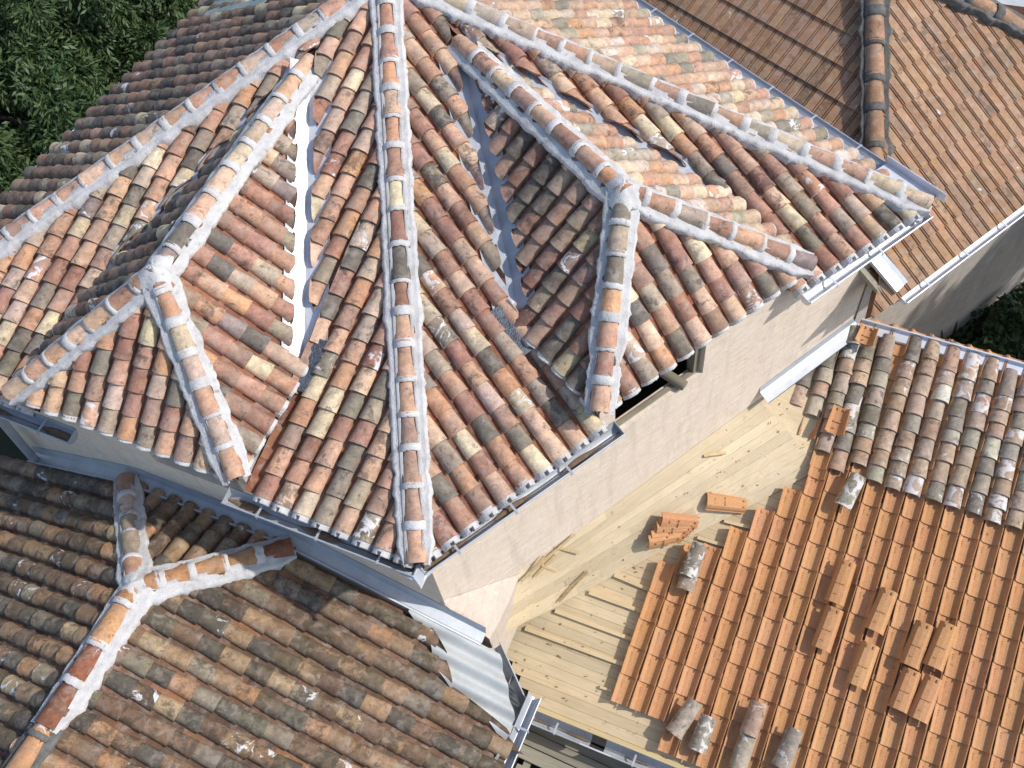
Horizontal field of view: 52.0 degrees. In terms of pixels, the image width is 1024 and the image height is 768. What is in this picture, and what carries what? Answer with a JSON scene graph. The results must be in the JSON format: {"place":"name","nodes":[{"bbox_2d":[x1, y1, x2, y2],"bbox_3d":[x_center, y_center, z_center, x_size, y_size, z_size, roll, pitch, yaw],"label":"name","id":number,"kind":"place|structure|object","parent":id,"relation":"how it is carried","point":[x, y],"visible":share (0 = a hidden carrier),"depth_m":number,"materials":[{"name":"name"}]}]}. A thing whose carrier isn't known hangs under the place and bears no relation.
{"place":"outdoors","nodes":[
{"label":"outdoors","id":0,"kind":"place"},
{"bbox_2d":[0,284,1023,767],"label":"ground","id":1,"kind":"structure","parent":0,"point":[8,448],"depth_m":15.45,"materials":[{"name":"green plant"}]},
{"bbox_2d":[0,101,39,191],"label":"conifer","id":2,"kind":"object","parent":1,"relation":"on","point":[5,184],"visible":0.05,"depth_m":16.41,"materials":[{"name":"green plant"}]},
{"bbox_2d":[0,18,116,192],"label":"conifer","id":3,"kind":"object","parent":1,"relation":"on","point":[9,161],"visible":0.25,"depth_m":15.86,"materials":[{"name":"green plant"}]},
{"bbox_2d":[0,0,143,173],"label":"conifer","id":4,"kind":"object","parent":1,"relation":"on","point":[75,87],"visible":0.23,"depth_m":16.14,"materials":[{"name":"green plant"}]},
{"bbox_2d":[0,0,149,154],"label":"conifer","id":5,"kind":"object","parent":1,"relation":"on","point":[24,15],"visible":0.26,"depth_m":15.97,"materials":[{"name":"green plant"}]},
{"bbox_2d":[0,0,197,97],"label":"conifer","id":6,"kind":"object","parent":1,"relation":"on","point":[159,29],"visible":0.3,"depth_m":16.65,"materials":[{"name":"green plant"}]},
{"bbox_2d":[123,0,198,56],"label":"conifer","id":7,"kind":"object","parent":1,"relation":"on","point":[167,2],"visible":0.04,"depth_m":17.62,"materials":[{"name":"green plant"}]},
{"bbox_2d":[0,446,541,767],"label":"annex","id":8,"kind":"object","parent":1,"relation":"on","point":[148,620],"visible":1,"depth_m":10.12,"materials":[{"name":"tile"}]},
{"bbox_2d":[0,0,946,663],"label":"house","id":9,"kind":"structure","parent":1,"relation":"on","point":[470,308],"depth_m":10.04,"materials":[{"name":"tile"}]},
{"bbox_2d":[515,709,634,767],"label":"timber platform","id":10,"kind":"structure","parent":1,"relation":"on","point":[536,739],"depth_m":11.90,"materials":[{"name":"brown wood"}]},
{"bbox_2d":[504,318,1023,767],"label":"unfinished house","id":11,"kind":"structure","parent":1,"relation":"on","point":[928,528],"depth_m":11.65,"materials":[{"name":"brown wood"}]},
{"bbox_2d":[528,555,544,576],"bbox_3d":[0.257,1.949,11.245,0.259,0.130,0.031,-41,63,-18],"label":"wood offcut","id":12,"kind":"object","parent":11,"relation":"on","point":[537,564],"visible":1,"depth_m":11.24,"materials":[{"name":"brown wood"}]},
{"bbox_2d":[534,554,556,576],"bbox_3d":[0.364,1.974,11.404,0.321,0.084,0.030,-39,63,-17],"label":"wood offcut","id":13,"kind":"object","parent":11,"relation":"on","point":[552,558],"visible":1,"depth_m":11.40,"materials":[{"name":"brown wood"}]},
{"bbox_2d":[521,533,575,581],"bbox_3d":[0.390,1.866,11.303,0.772,0.085,0.022,-37,62,-16],"label":"wood offcut","id":14,"kind":"object","parent":11,"relation":"on","point":[551,554],"visible":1,"depth_m":11.30,"materials":[{"name":"brown wood"}]},
{"bbox_2d":[541,564,557,572],"bbox_3d":[0.425,2.035,11.549,0.202,0.367,0.028,-14,58,-3],"label":"wood offcut","id":15,"kind":"object","parent":11,"relation":"on","point":[550,569],"visible":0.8,"depth_m":11.54,"materials":[{"name":"brown wood"}]},
{"bbox_2d":[553,546,579,553],"bbox_3d":[0.587,1.810,11.481,0.309,0.346,0.030,-10,58,0],"label":"wood offcut","id":16,"kind":"object","parent":11,"relation":"on","point":[569,550],"visible":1,"depth_m":11.49,"materials":[{"name":"brown wood"}]},
{"bbox_2d":[558,570,588,601],"bbox_3d":[0.695,2.287,11.870,0.440,0.253,0.030,-35,62,-15],"label":"wood offcut","id":17,"kind":"object","parent":11,"relation":"on","point":[568,591],"visible":1,"depth_m":11.86,"materials":[{"name":"brown wood"}]},
{"bbox_2d":[516,403,803,700],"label":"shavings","id":18,"kind":"object","parent":11,"relation":"on","point":[637,571],"visible":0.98,"depth_m":11.95,"materials":[{"name":"brown wood"}]},
{"bbox_2d":[651,530,684,540],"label":"stacked tile","id":19,"kind":"object","parent":11,"relation":"on","point":[654,534],"visible":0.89,"depth_m":11.77,"materials":[{"name":"orange ceramic"}]},
{"bbox_2d":[647,534,681,548],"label":"stacked tile","id":20,"kind":"object","parent":19,"relation":"on","point":[658,542],"visible":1,"depth_m":11.79,"materials":[{"name":"orange ceramic"}]},
{"bbox_2d":[653,526,687,537],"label":"stacked tile","id":21,"kind":"object","parent":19,"relation":"on","point":[685,531],"visible":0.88,"depth_m":11.80,"materials":[{"name":"orange ceramic"}]},
{"bbox_2d":[656,521,691,534],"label":"stacked tile","id":22,"kind":"object","parent":21,"relation":"on","point":[660,530],"visible":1,"depth_m":11.77,"materials":[{"name":"orange ceramic"}]},
{"bbox_2d":[659,517,694,531],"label":"stacked tile","id":23,"kind":"object","parent":22,"relation":"on","point":[660,518],"visible":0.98,"depth_m":11.76,"materials":[{"name":"orange ceramic"}]},
{"bbox_2d":[660,512,698,528],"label":"stacked tile","id":24,"kind":"object","parent":23,"relation":"on","point":[674,519],"visible":1,"depth_m":11.76,"materials":[{"name":"orange ceramic"}]},
{"bbox_2d":[666,696,702,739],"bbox_3d":[1.851,3.587,11.301,0.200,0.190,0.436,33,67,23],"label":"loose old tile","id":25,"kind":"object","parent":11,"relation":"on","point":[679,724],"visible":1,"depth_m":11.27,"materials":[{"name":"grey ceramic"}]},
{"bbox_2d":[676,560,702,592],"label":"loose old tile","id":26,"kind":"object","parent":11,"relation":"on","point":[685,582],"visible":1,"depth_m":11.68,"materials":[{"name":"grey ceramic"}]},
{"bbox_2d":[678,541,706,579],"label":"loose old tile","id":27,"kind":"object","parent":26,"relation":"on","point":[692,562],"visible":1,"depth_m":11.72,"materials":[{"name":"grey ceramic"}]},
{"bbox_2d":[688,713,716,754],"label":"loose old tile","id":28,"kind":"object","parent":11,"relation":"on","point":[701,735],"visible":1,"depth_m":11.19,"materials":[{"name":"grey ceramic"}]},
{"bbox_2d":[704,452,725,456],"bbox_3d":[2.301,0.799,11.903,0.260,0.052,0.031,-11,58,-1],"label":"wood offcut","id":29,"kind":"object","parent":11,"relation":"on","point":[714,454],"visible":1,"depth_m":11.89,"materials":[{"name":"brown wood"}]},
{"bbox_2d":[705,492,746,513],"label":"loose tile","id":30,"kind":"object","parent":11,"relation":"on","point":[721,502],"visible":1,"depth_m":11.92,"materials":[{"name":"orange ceramic"}]},
{"bbox_2d":[728,732,756,767],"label":"loose old tile","id":31,"kind":"object","parent":11,"relation":"on","point":[742,752],"visible":1,"depth_m":11.07,"materials":[{"name":"beige ceramic"}]},
{"bbox_2d":[740,699,767,738],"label":"loose old tile","id":32,"kind":"object","parent":31,"relation":"on","point":[751,725],"visible":1,"depth_m":11.12,"materials":[{"name":"ceramic"}]},
{"bbox_2d":[771,725,802,767],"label":"loose old tile","id":33,"kind":"object","parent":11,"relation":"on","point":[785,753],"visible":1,"depth_m":10.99,"materials":[{"name":"grey ceramic"}]},
{"bbox_2d":[811,605,843,652],"bbox_3d":[3.406,2.636,11.321,0.218,0.201,0.476,21,63,17],"label":"loose tile","id":34,"kind":"object","parent":11,"relation":"on","point":[826,630],"visible":1,"depth_m":11.30,"materials":[{"name":"orange ceramic"}]},
{"bbox_2d":[824,404,850,435],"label":"loose tile","id":35,"kind":"object","parent":11,"relation":"on","point":[837,422],"visible":1,"depth_m":11.91,"materials":[{"name":"orange ceramic"}]},
{"bbox_2d":[824,558,855,606],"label":"loose tile","id":36,"kind":"object","parent":11,"relation":"on","point":[839,586],"visible":1,"depth_m":11.42,"materials":[{"name":"orange ceramic"}]},
{"bbox_2d":[834,472,865,510],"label":"loose old tile","id":37,"kind":"object","parent":11,"relation":"on","point":[848,494],"visible":1,"depth_m":11.67,"materials":[{"name":"grey ceramic"}]},
{"bbox_2d":[846,325,860,345],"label":"loose old tile","id":38,"kind":"object","parent":11,"relation":"on","point":[853,331],"visible":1,"depth_m":12.14,"materials":[{"name":"grey ceramic"}]},
{"bbox_2d":[846,641,879,690],"bbox_3d":[3.732,2.982,11.147,0.218,0.202,0.479,21,63,17],"label":"loose tile","id":39,"kind":"object","parent":11,"relation":"on","point":[860,672],"visible":1,"depth_m":11.13,"materials":[{"name":"orange ceramic"}]},
{"bbox_2d":[863,587,897,635],"bbox_3d":[3.969,2.432,11.278,0.218,0.204,0.484,22,63,18],"label":"loose tile","id":40,"kind":"object","parent":11,"relation":"on","point":[878,617],"visible":1,"depth_m":11.26,"materials":[{"name":"orange ceramic"}]},
{"bbox_2d":[887,666,920,714],"bbox_3d":[4.120,3.205,11.001,0.218,0.196,0.452,22,63,18],"label":"loose tile","id":41,"kind":"object","parent":11,"relation":"on","point":[903,694],"visible":1,"depth_m":10.98,"materials":[{"name":"orange ceramic"}]},
{"bbox_2d":[898,620,933,670],"bbox_3d":[4.286,2.756,11.113,0.218,0.206,0.495,22,63,18],"label":"loose tile","id":42,"kind":"object","parent":11,"relation":"on","point":[914,650],"visible":1,"depth_m":11.09,"materials":[{"name":"orange ceramic"}]},
{"bbox_2d":[908,673,942,724],"bbox_3d":[4.316,3.276,10.941,0.218,0.204,0.486,23,64,18],"label":"loose tile","id":43,"kind":"object","parent":11,"relation":"on","point":[924,702],"visible":1,"depth_m":10.92,"materials":[{"name":"orange ceramic"}]},
{"bbox_2d":[922,620,957,671],"bbox_3d":[4.524,2.758,11.067,0.218,0.208,0.500,23,63,18],"label":"loose tile","id":44,"kind":"object","parent":11,"relation":"on","point":[938,650],"visible":1,"depth_m":11.05,"materials":[{"name":"orange ceramic"}]},
{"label":"loose tile","id":45,"kind":"object","parent":11,"relation":"on","visible":0},
{"bbox_2d":[855,323,878,345],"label":"loose tile","id":46,"kind":"object","parent":45,"relation":"on","point":[866,335],"visible":1,"depth_m":12.10,"materials":[{"name":"orange ceramic"}]},
{"bbox_2d":[644,0,1023,338],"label":"neighbour house","id":47,"kind":"structure","parent":1,"relation":"on","point":[931,92],"depth_m":11.79,"materials":[{"name":"tile"}]},
{"bbox_2d":[952,320,957,334],"bbox_3d":[6.321,-0.875,14.980,0.225,0.666,0.068,-15,58,-4],"label":"shrub","id":48,"kind":"object","parent":1,"relation":"on","point":[955,330],"visible":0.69,"depth_m":15.09,"materials":[{"name":"green plant"}]},
{"bbox_2d":[967,304,988,322],"bbox_3d":[6.667,-1.217,15.289,0.694,0.571,0.710,-3,59,4],"label":"shrub","id":49,"kind":"object","parent":1,"relation":"on","point":[975,313],"visible":0.07,"depth_m":15.15,"materials":[{"name":"green plant"}]},
{"bbox_2d":[948,282,1023,359],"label":"weeds","id":50,"kind":"object","parent":1,"relation":"on","point":[982,318],"visible":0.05,"depth_m":15.22,"materials":[{"name":"green plant"}]},
{"bbox_2d":[972,330,1012,354],"bbox_3d":[6.795,-0.494,14.837,0.582,0.566,0.550,-3,59,4],"label":"shrub","id":51,"kind":"object","parent":1,"relation":"on","point":[994,344],"visible":0.58,"depth_m":14.74,"materials":[{"name":"green plant"}]},
{"bbox_2d":[981,292,1023,342],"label":"shrub","id":52,"kind":"object","parent":1,"relation":"on","point":[1009,315],"visible":0.96,"depth_m":14.87,"materials":[{"name":"green plant"}]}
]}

